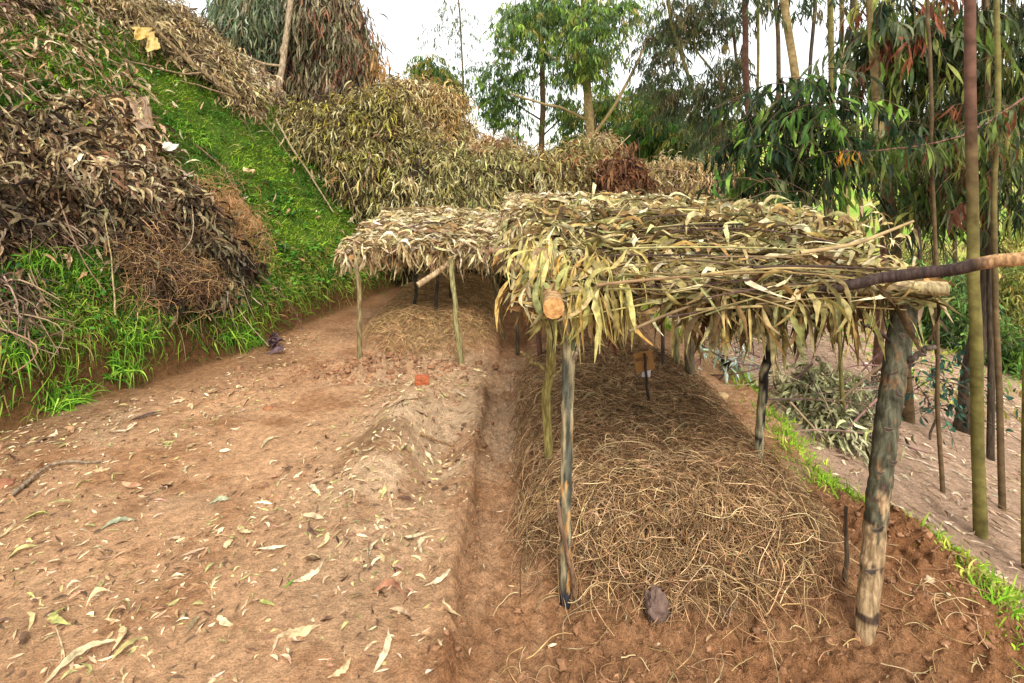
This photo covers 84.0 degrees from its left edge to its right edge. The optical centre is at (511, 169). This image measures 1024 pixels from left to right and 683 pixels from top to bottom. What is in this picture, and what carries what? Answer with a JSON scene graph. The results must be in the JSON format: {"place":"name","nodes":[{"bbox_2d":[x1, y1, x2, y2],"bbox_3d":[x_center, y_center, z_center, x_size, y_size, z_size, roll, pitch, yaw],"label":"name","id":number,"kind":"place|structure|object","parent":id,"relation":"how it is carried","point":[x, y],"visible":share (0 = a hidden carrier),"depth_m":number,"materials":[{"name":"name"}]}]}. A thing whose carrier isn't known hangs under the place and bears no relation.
{"place":"outdoors","nodes":[
{"label":"outdoors","id":0,"kind":"place"},
{"bbox_2d":[0,0,1023,682],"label":"ground","id":1,"kind":"structure","parent":0,"point":[326,402],"depth_m":2.49,"materials":[{"name":"soil"}]},
{"bbox_2d":[0,478,15,488],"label":"stone","id":2,"kind":"object","parent":1,"relation":"on","point":[7,481],"visible":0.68,"depth_m":2.75,"materials":[{"name":"stone"}]},
{"bbox_2d":[0,311,46,396],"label":"grass tuft","id":3,"kind":"object","parent":1,"relation":"on","point":[18,351],"visible":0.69,"depth_m":3.51,"materials":[{"name":"plant"}]},
{"bbox_2d":[4,86,55,115],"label":"grass tuft","id":4,"kind":"object","parent":1,"relation":"on","point":[27,105],"visible":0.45,"depth_m":4.89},
{"bbox_2d":[2,231,70,291],"bbox_3d":[-3.394,0.702,3.988,0.455,0.576,0.458,0,0,-14],"label":"grass tuft","id":5,"kind":"object","parent":1,"relation":"on","point":[42,262],"visible":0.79,"depth_m":4.00,"materials":[{"name":"plant"}]},
{"bbox_2d":[0,0,74,39],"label":"leaf heap","id":6,"kind":"object","parent":1,"relation":"on","point":[8,4],"visible":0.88,"depth_m":5.66,"materials":[{"name":"brown plant"}]},
{"bbox_2d":[0,261,78,374],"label":"pile","id":7,"kind":"object","parent":1,"relation":"on","point":[23,297],"visible":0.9,"depth_m":3.71,"materials":[{"name":"brown plant"}]},
{"bbox_2d":[0,144,98,287],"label":"leaf heap","id":8,"kind":"object","parent":1,"relation":"on","point":[46,238],"visible":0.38,"depth_m":4.19,"materials":[{"name":"brown plant"}]},
{"bbox_2d":[25,48,77,81],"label":"grass tuft","id":9,"kind":"object","parent":1,"relation":"on","point":[52,65],"visible":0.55,"depth_m":5.44,"materials":[{"name":"plant"}]},
{"bbox_2d":[7,460,102,498],"bbox_3d":[-2.301,1.510,2.835,0.178,0.025,0.390,0,0,30],"label":"bent stick","id":10,"kind":"object","parent":1,"relation":"on","point":[22,486],"visible":0.93,"depth_m":2.85,"materials":[{"name":"wood"}]},
{"bbox_2d":[46,606,71,624],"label":"fallen leaf","id":11,"kind":"object","parent":1,"relation":"on","point":[54,617],"visible":1,"depth_m":1.90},
{"bbox_2d":[15,362,109,425],"bbox_3d":[-2.866,1.575,3.644,0.548,0.663,0.538,0,0,-28],"label":"grass tuft","id":12,"kind":"object","parent":1,"relation":"on","point":[71,401],"visible":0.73,"depth_m":3.66,"materials":[{"name":"plant"}]},
{"bbox_2d":[58,16,99,46],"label":"grass tuft","id":13,"kind":"object","parent":1,"relation":"on","point":[79,20],"visible":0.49,"depth_m":6.04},
{"bbox_2d":[0,0,158,112],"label":"leaf heap","id":14,"kind":"object","parent":1,"relation":"on","point":[15,73],"visible":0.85,"depth_m":5.60,"materials":[{"name":"brown plant"}]},
{"bbox_2d":[45,639,115,682],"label":"fallen leaf","id":15,"kind":"object","parent":1,"relation":"on","point":[70,657],"visible":1,"depth_m":1.77,"materials":[{"name":"plant"}]},
{"bbox_2d":[45,247,120,298],"bbox_3d":[-3.173,0.855,4.269,0.448,0.516,0.386,0,0,-20],"label":"grass tuft","id":16,"kind":"object","parent":1,"relation":"on","point":[91,281],"visible":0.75,"depth_m":4.26,"materials":[{"name":"plant"}]},
{"bbox_2d":[104,216,115,314],"bbox_3d":[-3.080,0.723,4.358,0.020,0.708,0.435,0,0,-44],"label":"bent stick","id":17,"kind":"object","parent":1,"relation":"on","point":[111,269],"visible":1,"depth_m":4.31,"materials":[{"name":"brown wood"}]},
{"bbox_2d":[92,63,136,92],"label":"grass tuft","id":18,"kind":"object","parent":1,"relation":"on","point":[109,72],"visible":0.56,"depth_m":5.99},
{"bbox_2d":[97,516,136,532],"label":"fallen leaf","id":19,"kind":"object","parent":1,"relation":"on","point":[118,519],"visible":1,"depth_m":2.47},
{"bbox_2d":[112,626,126,650],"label":"fallen leaf","id":20,"kind":"object","parent":1,"relation":"on","point":[122,630],"visible":1,"depth_m":1.85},
{"bbox_2d":[100,340,162,389],"bbox_3d":[-2.826,1.445,4.146,0.418,0.406,0.432,0,0,20],"label":"grass tuft","id":21,"kind":"object","parent":1,"relation":"on","point":[128,370],"visible":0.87,"depth_m":4.10,"materials":[{"name":"plant"}]},
{"bbox_2d":[106,303,172,384],"bbox_3d":[-2.830,1.273,4.287,0.519,0.532,0.462,0,0,0],"label":"grass tuft","id":22,"kind":"object","parent":1,"relation":"on","point":[134,339],"visible":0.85,"depth_m":4.24,"materials":[{"name":"plant"}]},
{"bbox_2d":[0,78,302,358],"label":"leaf heap","id":23,"kind":"object","parent":1,"relation":"on","point":[102,177],"visible":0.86,"depth_m":4.83,"materials":[{"name":"brown plant"}]},
{"bbox_2d":[124,96,156,132],"bbox_3d":[-3.842,-0.585,5.873,0.268,0.437,0.466,0,0,-45],"label":"sack","id":24,"kind":"object","parent":23,"relation":"on","point":[141,125],"visible":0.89,"depth_m":5.88,"materials":[{"name":"plastic"}]},
{"bbox_2d":[85,203,251,342],"bbox_3d":[-2.874,0.845,4.896,0.930,1.065,1.448,0,0,26],"label":"root pile","id":25,"kind":"object","parent":23,"relation":"on","point":[191,276],"visible":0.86,"depth_m":4.67,"materials":[{"name":"plant"}]},
{"bbox_2d":[188,159,287,276],"bbox_3d":[-2.873,0.503,5.981,1.055,1.241,1.678,0,0,0],"label":"root pile","id":26,"kind":"object","parent":23,"relation":"on","point":[238,208],"visible":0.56,"depth_m":5.96,"materials":[{"name":"plant"}]},
{"bbox_2d":[0,0,356,331],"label":"dry leaf scatter","id":27,"kind":"object","parent":1,"relation":"on","point":[18,274],"visible":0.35,"depth_m":5.83,"materials":[{"name":"plant"}]},
{"bbox_2d":[77,0,291,159],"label":"leaf heap","id":28,"kind":"object","parent":1,"relation":"on","point":[216,62],"visible":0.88,"depth_m":7.48,"materials":[{"name":"brown plant"}]},
{"bbox_2d":[131,27,160,51],"bbox_3d":[-4.257,-1.532,6.660,0.270,0.382,0.425,0,0,0],"label":"plastic bag","id":29,"kind":"object","parent":28,"relation":"on","point":[148,33],"visible":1,"depth_m":6.63,"materials":[{"name":"plastic"}]},
{"bbox_2d":[121,3,239,99],"bbox_3d":[-4.128,-1.449,6.779,0.907,1.117,1.447,0,0,28],"label":"felled branch","id":30,"kind":"object","parent":28,"relation":"on","point":[188,60],"visible":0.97,"depth_m":6.87,"materials":[{"name":"brown plant"}]},
{"bbox_2d":[168,116,203,141],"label":"grass tuft","id":31,"kind":"object","parent":1,"relation":"on","point":[186,127],"visible":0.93,"depth_m":6.40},
{"bbox_2d":[0,0,401,419],"bbox_3d":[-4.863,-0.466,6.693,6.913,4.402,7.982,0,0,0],"label":"bank grass","id":32,"kind":"structure","parent":1,"relation":"on","point":[264,149],"depth_m":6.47,"materials":[{"name":"plant"}]},
{"bbox_2d":[187,125,221,150],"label":"grass tuft","id":33,"kind":"object","parent":1,"relation":"on","point":[205,142],"visible":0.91,"depth_m":6.48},
{"bbox_2d":[0,226,409,432],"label":"scarp grass","id":34,"kind":"structure","parent":1,"relation":"on","point":[313,287],"depth_m":4.42,"materials":[{"name":"plant"}]},
{"bbox_2d":[140,0,295,124],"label":"brush heap","id":35,"kind":"object","parent":1,"relation":"on","point":[268,79],"visible":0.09,"depth_m":8.35,"materials":[{"name":"brown plant"}]},
{"bbox_2d":[210,307,261,355],"bbox_3d":[-2.412,1.444,4.985,0.535,0.569,0.462,0,0,0],"label":"grass tuft","id":36,"kind":"object","parent":1,"relation":"on","point":[229,336],"visible":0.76,"depth_m":4.94,"materials":[{"name":"plant"}]},
{"bbox_2d":[0,316,488,682],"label":"leaf litter","id":37,"kind":"object","parent":1,"relation":"on","point":[134,647],"visible":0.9,"depth_m":2.37,"materials":[{"name":"plant"}]},
{"bbox_2d":[235,320,266,353],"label":"grass tuft","id":38,"kind":"object","parent":1,"relation":"on","point":[256,343],"visible":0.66,"depth_m":5.13,"materials":[{"name":"plant"}]},
{"bbox_2d":[263,332,285,353],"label":"withered leaves","id":39,"kind":"object","parent":1,"relation":"on","point":[274,340],"visible":0.91,"depth_m":5.09,"materials":[{"name":"purple plant"}]},
{"bbox_2d":[200,0,395,107],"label":"wilted tree","id":40,"kind":"object","parent":1,"relation":"on","point":[327,46],"visible":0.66,"depth_m":8.75,"materials":[{"name":"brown plant"}]},
{"bbox_2d":[279,624,320,638],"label":"fallen leaf","id":41,"kind":"object","parent":1,"relation":"on","point":[304,630],"visible":1,"depth_m":1.87,"materials":[{"name":"plant"}]},
{"bbox_2d":[275,118,333,211],"bbox_3d":[-2.833,-0.074,7.755,0.995,1.291,0.043,0,0,21],"label":"bent stick","id":42,"kind":"object","parent":1,"relation":"on","point":[290,145],"visible":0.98,"depth_m":7.78,"materials":[{"name":"wood"}]},
{"bbox_2d":[292,557,324,581],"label":"fallen leaf","id":43,"kind":"object","parent":1,"relation":"on","point":[308,576],"visible":1,"depth_m":2.13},
{"bbox_2d":[327,657,350,677],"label":"fallen leaf","id":44,"kind":"object","parent":1,"relation":"on","point":[342,669],"visible":1,"depth_m":1.73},
{"bbox_2d":[271,69,448,224],"bbox_3d":[-2.297,-0.209,8.479,2.968,2.511,2.234,0,0,0],"label":"brush heap","id":45,"kind":"object","parent":1,"relation":"on","point":[356,140],"visible":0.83,"depth_m":8.03,"materials":[{"name":"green plant"}]},
{"bbox_2d":[373,627,391,672],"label":"fallen leaf","id":46,"kind":"object","parent":1,"relation":"on","point":[385,651],"visible":1,"depth_m":1.79,"materials":[{"name":"plant"}]},
{"bbox_2d":[366,579,406,601],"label":"fallen leaf","id":47,"kind":"object","parent":1,"relation":"on","point":[387,582],"visible":1,"depth_m":2.06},
{"bbox_2d":[415,374,428,385],"bbox_3d":[-0.608,1.423,3.838,0.098,0.060,0.066,5,2,-9],"label":"brick","id":48,"kind":"object","parent":1,"relation":"on","point":[420,379],"visible":0.99,"depth_m":3.81,"materials":[{"name":"brick"}]},
{"bbox_2d":[333,201,516,363],"bbox_3d":[-0.717,1.057,5.796,1.715,1.382,2.772,0,0,0],"label":"leaf shelter","id":49,"kind":"object","parent":1,"relation":"on","point":[452,234],"visible":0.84,"depth_m":4.79,"materials":[{"name":"beige plant"}]},
{"bbox_2d":[362,271,508,360],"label":"straw mulch","id":50,"kind":"object","parent":1,"relation":"on","point":[474,298],"visible":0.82,"depth_m":5.16,"materials":[{"name":"plant"}]},
{"bbox_2d":[379,68,491,158],"bbox_3d":[-1.546,-0.642,10.078,2.665,2.353,2.190,0,0,0],"label":"brush heap","id":51,"kind":"object","parent":1,"relation":"on","point":[445,108],"visible":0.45,"depth_m":9.63,"materials":[{"name":"beige plant"}]},
{"bbox_2d":[402,54,475,119],"bbox_3d":[-2.832,-1.081,21.874,2.819,6.573,4.060,0,0,29],"label":"eucalyptus tree","id":52,"kind":"object","parent":1,"relation":"on","point":[429,64],"visible":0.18,"depth_m":20.86,"materials":[{"name":"green plant"}]},
{"bbox_2d":[417,0,487,115],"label":"eucalyptus tree","id":53,"kind":"object","parent":1,"relation":"on","point":[460,55],"visible":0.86,"depth_m":19.65,"materials":[{"name":"green plant"}]},
{"bbox_2d":[357,125,566,287],"bbox_3d":[-0.757,0.854,8.101,3.374,3.047,2.229,0,0,0],"label":"brush heap","id":54,"kind":"object","parent":1,"relation":"on","point":[462,179],"visible":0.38,"depth_m":7.85,"materials":[{"name":"beige plant"}]},
{"bbox_2d":[461,0,583,150],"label":"eucalyptus tree","id":55,"kind":"object","parent":1,"relation":"on","point":[496,98],"visible":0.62,"depth_m":18.93,"materials":[{"name":"green plant"}]},
{"bbox_2d":[437,107,631,162],"bbox_3d":[0.404,-0.205,9.195,3.131,1.590,1.877,0,0,0],"label":"brush heap","id":56,"kind":"object","parent":1,"relation":"on","point":[494,142],"visible":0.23,"depth_m":9.06,"materials":[{"name":"beige plant"}]},
{"bbox_2d":[502,131,629,194],"bbox_3d":[0.618,0.543,8.441,2.620,2.243,2.033,0,0,0],"label":"brush heap","id":57,"kind":"object","parent":1,"relation":"on","point":[566,165],"visible":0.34,"depth_m":8.31,"materials":[{"name":"beige plant"}]},
{"bbox_2d":[555,500,578,605],"bbox_3d":[0.206,1.393,2.048,0.119,0.434,0.034,0,0,-41],"label":"leaning stick","id":58,"kind":"object","parent":1,"relation":"on","point":[571,569],"visible":0.91,"depth_m":2.02,"materials":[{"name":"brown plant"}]},
{"bbox_2d":[492,190,643,355],"bbox_3d":[0.739,0.985,6.587,1.917,1.524,3.500,0,0,0],"label":"leaf shelter","id":59,"kind":"object","parent":1,"relation":"on","point":[512,200],"visible":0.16,"depth_m":5.66,"materials":[{"name":"beige plant"}]},
{"bbox_2d":[486,0,666,136],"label":"eucalyptus tree","id":60,"kind":"object","parent":1,"relation":"on","point":[587,59],"visible":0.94,"depth_m":16.63,"materials":[{"name":"green plant"}]},
{"bbox_2d":[544,79,627,151],"bbox_3d":[3.114,-0.409,22.189,4.242,6.393,4.953,0,0,0],"label":"eucalyptus tree","id":61,"kind":"object","parent":1,"relation":"on","point":[602,104],"visible":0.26,"depth_m":21.02,"materials":[{"name":"green plant"}]},
{"bbox_2d":[520,303,660,349],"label":"straw mulch","id":62,"kind":"object","parent":1,"relation":"on","point":[628,335],"depth_m":5.10,"materials":[{"name":"plant"}]},
{"bbox_2d":[215,326,1020,682],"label":"soil clods","id":63,"kind":"object","parent":1,"relation":"on","point":[391,356],"visible":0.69,"depth_m":2.14,"materials":[{"name":"soil"}]},
{"bbox_2d":[581,141,671,196],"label":"brush heap","id":64,"kind":"object","parent":1,"relation":"on","point":[621,175],"visible":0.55,"depth_m":7.91,"materials":[{"name":"brown plant"}]},
{"bbox_2d":[633,350,654,402],"bbox_3d":[0.748,1.230,3.210,0.126,0.420,0.032,0,0,0],"label":"plant sign","id":65,"kind":"object","parent":1,"relation":"on","point":[644,363],"visible":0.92,"depth_m":3.22,"materials":[{"name":"cardboard"}]},
{"bbox_2d":[643,584,670,623],"bbox_3d":[0.517,1.564,2.026,0.094,0.161,0.083,0,0,0],"label":"dark clod","id":66,"kind":"object","parent":1,"relation":"on","point":[656,604],"visible":0.82,"depth_m":2.00,"materials":[{"name":"soil"}]},
{"bbox_2d":[609,80,732,170],"bbox_3d":[4.723,-0.128,17.967,4.394,5.821,5.152,0,0,0],"label":"eucalyptus tree","id":67,"kind":"object","parent":1,"relation":"on","point":[665,140],"visible":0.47,"depth_m":16.65,"materials":[{"name":"green plant"}]},
{"bbox_2d":[498,341,859,648],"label":"straw mulch","id":68,"kind":"object","parent":1,"relation":"on","point":[683,439],"visible":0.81,"depth_m":2.37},
{"bbox_2d":[615,0,756,159],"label":"eucalyptus tree","id":69,"kind":"object","parent":1,"relation":"on","point":[672,34],"visible":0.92,"depth_m":12.96,"materials":[{"name":"green plant"}]},
{"bbox_2d":[668,44,767,170],"bbox_3d":[4.039,0.025,11.022,2.008,4.790,3.251,0,0,0],"label":"eucalyptus tree","id":70,"kind":"object","parent":1,"relation":"on","point":[731,89],"visible":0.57,"depth_m":10.89,"materials":[{"name":"green plant"}]},
{"bbox_2d":[642,149,800,206],"bbox_3d":[3.351,0.718,9.572,3.576,2.169,2.493,0,0,-44],"label":"brush heap","id":71,"kind":"object","parent":1,"relation":"on","point":[672,176],"visible":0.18,"depth_m":9.24,"materials":[{"name":"beige plant"}]},
{"bbox_2d":[464,327,985,680],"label":"leaf litter","id":72,"kind":"object","parent":1,"relation":"on","point":[709,636],"visible":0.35,"depth_m":2.00,"materials":[{"name":"plant"}]},
{"bbox_2d":[695,335,782,385],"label":"brush heap","id":73,"kind":"object","parent":1,"relation":"on","point":[728,363],"visible":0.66,"depth_m":4.32,"materials":[{"name":"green plant"}]},
{"bbox_2d":[714,0,772,192],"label":"eucalyptus tree","id":74,"kind":"object","parent":1,"relation":"on","point":[744,9],"visible":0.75,"depth_m":9.45,"materials":[{"name":"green plant"}]},
{"bbox_2d":[488,183,1023,645],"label":"leaf shelter","id":75,"kind":"object","parent":1,"relation":"on","point":[717,267],"visible":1,"depth_m":2.07,"materials":[{"name":"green plant"}]},
{"bbox_2d":[720,0,792,167],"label":"eucalyptus tree","id":76,"kind":"object","parent":1,"relation":"on","point":[761,11],"visible":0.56,"depth_m":9.48,"materials":[{"name":"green plant"}]},
{"bbox_2d":[490,512,1023,682],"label":"loose roots","id":77,"kind":"object","parent":1,"relation":"on","point":[814,609],"visible":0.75,"depth_m":1.94,"materials":[{"name":"plant"}]},
{"bbox_2d":[754,0,809,174],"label":"eucalyptus tree","id":78,"kind":"object","parent":1,"relation":"on","point":[778,52],"visible":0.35,"depth_m":9.95,"materials":[{"name":"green plant"}]},
{"bbox_2d":[770,0,833,307],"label":"eucalyptus tree","id":79,"kind":"object","parent":1,"relation":"on","point":[789,40],"visible":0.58,"depth_m":8.44,"materials":[{"name":"brown plant"}]},
{"bbox_2d":[791,0,827,206],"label":"eucalyptus tree","id":80,"kind":"object","parent":1,"relation":"on","point":[815,5],"visible":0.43,"depth_m":8.99,"materials":[{"name":"brown plant"}]},
{"bbox_2d":[801,0,847,303],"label":"eucalyptus tree","id":81,"kind":"object","parent":1,"relation":"on","point":[831,10],"visible":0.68,"depth_m":7.96,"materials":[{"name":"brown plant"}]},
{"bbox_2d":[686,68,965,411],"bbox_3d":[2.027,0.637,3.819,1.663,2.616,1.718,0,0,0],"label":"sapling","id":82,"kind":"object","parent":1,"relation":"on","point":[787,161],"visible":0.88,"depth_m":3.69,"materials":[{"name":"green plant"}]},
{"bbox_2d":[745,327,918,452],"bbox_3d":[2.142,1.706,4.235,1.193,1.084,1.161,0,0,0],"label":"brush heap","id":83,"kind":"object","parent":1,"relation":"on","point":[806,379],"visible":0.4,"depth_m":4.17,"materials":[{"name":"green plant"}]},
{"bbox_2d":[642,302,1023,674],"bbox_3d":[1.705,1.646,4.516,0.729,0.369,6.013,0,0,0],"label":"edge grass","id":84,"kind":"structure","parent":1,"relation":"on","point":[787,429],"depth_m":2.82,"materials":[{"name":"plant"}]},
{"bbox_2d":[658,308,1023,587],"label":"leaf litter","id":85,"kind":"object","parent":1,"relation":"on","point":[965,517],"visible":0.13,"depth_m":3.75,"materials":[{"name":"plant"}]},
{"bbox_2d":[821,0,861,229],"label":"eucalyptus tree","id":86,"kind":"object","parent":1,"relation":"on","point":[841,3],"visible":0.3,"depth_m":11.95,"materials":[{"name":"brown plant"}]},
{"bbox_2d":[842,504,849,586],"bbox_3d":[1.253,1.426,2.137,0.024,0.334,0.024,0,0,0],"label":"wooden stake","id":87,"kind":"object","parent":1,"relation":"on","point":[846,540],"visible":0.91,"depth_m":2.13,"materials":[{"name":"brown wood"}]},
{"bbox_2d":[766,363,928,464],"bbox_3d":[2.083,1.672,3.773,1.037,0.859,0.875,0,0,-16],"label":"brush heap","id":88,"kind":"object","parent":1,"relation":"on","point":[838,426],"visible":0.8,"depth_m":3.66,"materials":[{"name":"green plant"}]},
{"bbox_2d":[854,0,866,331],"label":"eucalyptus tree","id":89,"kind":"object","parent":1,"relation":"on","point":[860,204],"visible":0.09,"depth_m":8.98,"materials":[{"name":"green plant"}]},
{"bbox_2d":[836,0,911,343],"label":"eucalyptus tree","id":90,"kind":"object","parent":1,"relation":"on","point":[897,4],"visible":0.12,"depth_m":7.46,"materials":[{"name":"brown plant"}]},
{"bbox_2d":[821,339,929,409],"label":"brush heap","id":91,"kind":"object","parent":1,"relation":"on","point":[874,386],"visible":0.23,"depth_m":4.98,"materials":[{"name":"green plant"}]},
{"bbox_2d":[871,0,894,384],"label":"eucalyptus tree","id":92,"kind":"object","parent":1,"relation":"on","point":[877,349],"visible":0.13,"depth_m":5.72,"materials":[{"name":"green plant"}]},
{"bbox_2d":[800,0,1023,423],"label":"eucalyptus tree","id":93,"kind":"object","parent":1,"relation":"on","point":[880,36],"visible":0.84,"depth_m":4.41,"materials":[{"name":"green plant"}]},
{"bbox_2d":[821,248,1021,421],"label":"field grass","id":94,"kind":"structure","parent":1,"relation":"on","point":[952,370],"depth_m":7.10,"materials":[{"name":"plant"}]},
{"bbox_2d":[831,0,1023,434],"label":"eucalyptus tree","id":95,"kind":"object","parent":1,"relation":"on","point":[1010,165],"visible":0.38,"depth_m":4.30,"materials":[{"name":"green plant"}]},
{"bbox_2d":[902,228,965,280],"bbox_3d":[10.383,2.461,14.065,2.412,2.502,1.914,0,0,-27],"label":"bush","id":96,"kind":"object","parent":1,"relation":"on","point":[929,252],"visible":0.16,"depth_m":13.91,"materials":[{"name":"green plant"}]},
{"bbox_2d":[925,0,945,493],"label":"eucalyptus tree","id":97,"kind":"object","parent":1,"relation":"on","point":[937,344],"visible":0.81,"depth_m":3.30,"materials":[{"name":"brown plant"}]},
{"bbox_2d":[863,238,1020,452],"bbox_3d":[3.315,1.337,4.332,1.018,1.674,1.228,0,0,0],"label":"sapling","id":98,"kind":"object","parent":1,"relation":"on","point":[950,406],"visible":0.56,"depth_m":4.25,"materials":[{"name":"green plant"}]},
{"bbox_2d":[885,248,1023,349],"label":"bush","id":99,"kind":"object","parent":1,"relation":"on","point":[959,324],"visible":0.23,"depth_m":8.69,"materials":[{"name":"green plant"}]},
{"bbox_2d":[964,0,988,539],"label":"eucalyptus tree","id":100,"kind":"object","parent":1,"relation":"on","point":[979,489],"visible":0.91,"depth_m":2.91,"materials":[{"name":"green plant"}]},
{"bbox_2d":[949,227,1023,336],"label":"bush","id":101,"kind":"object","parent":1,"relation":"on","point":[1013,299],"visible":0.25,"depth_m":9.71,"materials":[{"name":"green plant"}]},
{"bbox_2d":[953,323,1023,379],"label":"bush","id":102,"kind":"object","parent":1,"relation":"on","point":[1012,352],"visible":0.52,"depth_m":7.80,"materials":[{"name":"green plant"}]},
{"bbox_2d":[983,0,994,460],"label":"eucalyptus tree","id":103,"kind":"object","parent":1,"relation":"on","point":[990,444],"visible":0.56,"depth_m":4.15,"materials":[{"name":"brown plant"}]},
{"bbox_2d":[991,0,1006,511],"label":"eucalyptus tree","id":104,"kind":"object","parent":1,"relation":"on","point":[998,358],"visible":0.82,"depth_m":3.28,"materials":[{"name":"brown plant"}]},
{"bbox_2d":[821,96,1023,185],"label":"hanging branch","id":105,"kind":"object","parent":104,"relation":"attached to","point":[941,155],"visible":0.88,"depth_m":3.19,"materials":[{"name":"green plant"}]},
{"bbox_2d":[1021,340,1023,568],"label":"eucalyptus tree","id":106,"kind":"object","parent":1,"relation":"on","point":[1022,484],"visible":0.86,"depth_m":2.67,"materials":[{"name":"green plant"}]},
{"bbox_2d":[168,0,1023,155],"label":"sky","id":107,"kind":"structure","parent":0,"point":[405,17],"materials":[{"name":"white"}]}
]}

